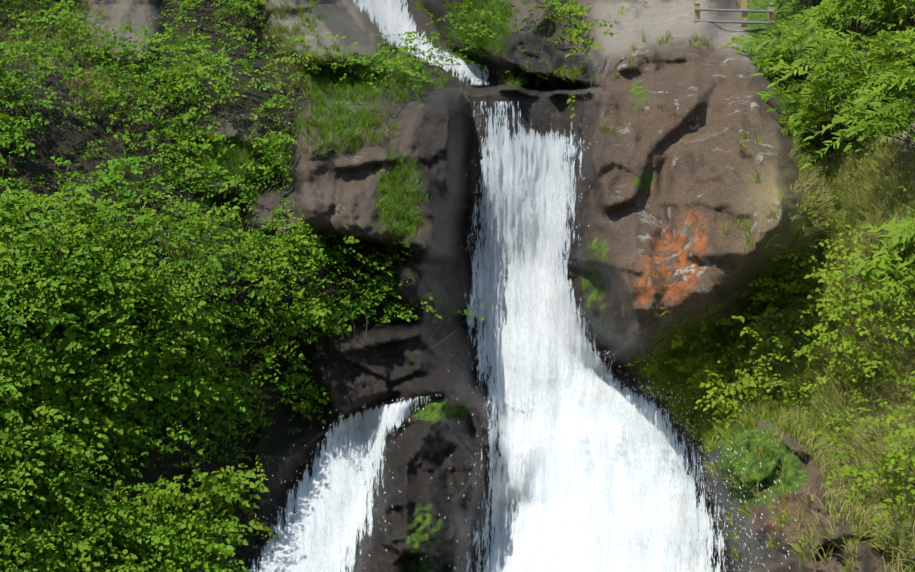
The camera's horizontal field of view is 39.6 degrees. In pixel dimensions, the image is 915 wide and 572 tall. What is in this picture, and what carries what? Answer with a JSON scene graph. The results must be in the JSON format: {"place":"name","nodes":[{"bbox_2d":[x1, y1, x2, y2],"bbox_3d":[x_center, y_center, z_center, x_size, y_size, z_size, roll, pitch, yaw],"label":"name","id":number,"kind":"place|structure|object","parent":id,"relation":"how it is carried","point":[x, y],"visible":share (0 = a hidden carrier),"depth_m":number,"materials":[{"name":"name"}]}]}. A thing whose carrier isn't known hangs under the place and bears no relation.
{"place":"outdoors","nodes":[
{"label":"outdoors","id":0,"kind":"place"},
{"bbox_2d":[0,0,914,571],"bbox_3d":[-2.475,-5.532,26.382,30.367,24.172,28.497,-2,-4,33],"label":"terrain","id":1,"kind":"structure","parent":0,"point":[668,190],"depth_m":20.23,"materials":[{"name":"stone"}]},
{"bbox_2d":[249,396,429,571],"bbox_3d":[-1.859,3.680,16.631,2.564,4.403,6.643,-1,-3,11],"label":"waterfall","id":2,"kind":"object","parent":1,"relation":"on","point":[305,490],"visible":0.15,"depth_m":18.44,"materials":[{"name":"liquid"}]},
{"bbox_2d":[353,0,488,84],"bbox_3d":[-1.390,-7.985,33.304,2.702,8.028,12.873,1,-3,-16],"label":"cascade water","id":3,"kind":"structure","parent":1,"relation":"on","point":[392,21],"depth_m":33.39,"materials":[{"name":"liquid"}]},
{"bbox_2d":[0,0,914,571],"bbox_3d":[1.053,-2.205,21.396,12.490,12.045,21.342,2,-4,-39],"label":"grass tufts","id":4,"kind":"object","parent":1,"relation":"on","point":[858,508],"visible":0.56,"depth_m":18.84,"materials":[{"name":"green plant"}]},
{"bbox_2d":[0,0,914,571],"bbox_3d":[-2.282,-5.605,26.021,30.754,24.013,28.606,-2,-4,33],"label":"shrub","id":5,"kind":"object","parent":1,"relation":"on","point":[86,406],"depth_m":17.56,"materials":[{"name":"green plant"}]},
{"bbox_2d":[249,114,795,571],"bbox_3d":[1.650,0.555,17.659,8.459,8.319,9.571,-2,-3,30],"label":"water droplets","id":6,"kind":"object","parent":1,"relation":"on","point":[615,384],"visible":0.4,"depth_m":17.52},
{"bbox_2d":[463,101,726,571],"bbox_3d":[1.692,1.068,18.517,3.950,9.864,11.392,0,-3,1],"label":"waterfall","id":7,"kind":"object","parent":1,"relation":"on","point":[537,158],"visible":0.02,"depth_m":21.37,"materials":[{"name":"liquid"}]},
{"bbox_2d":[473,174,743,571],"bbox_3d":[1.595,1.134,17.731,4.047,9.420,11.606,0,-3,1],"label":"waterfall spray","id":8,"kind":"object","parent":1,"relation":"on","point":[572,537],"visible":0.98,"depth_m":18.70,"materials":[{"name":"white liquid"}]},
{"bbox_2d":[694,0,773,28],"bbox_3d":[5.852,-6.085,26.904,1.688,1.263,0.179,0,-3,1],"label":"path fence","id":9,"kind":"object","parent":1,"relation":"on","point":[743,22],"visible":0.88,"depth_m":26.82,"materials":[{"name":"brown wood"}]},
{"bbox_2d":[717,0,914,310],"bbox_3d":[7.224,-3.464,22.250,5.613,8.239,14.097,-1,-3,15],"label":"ferny bush","id":10,"kind":"object","parent":1,"relation":"on","point":[809,107],"depth_m":21.35,"materials":[{"name":"green plant"}]}
]}

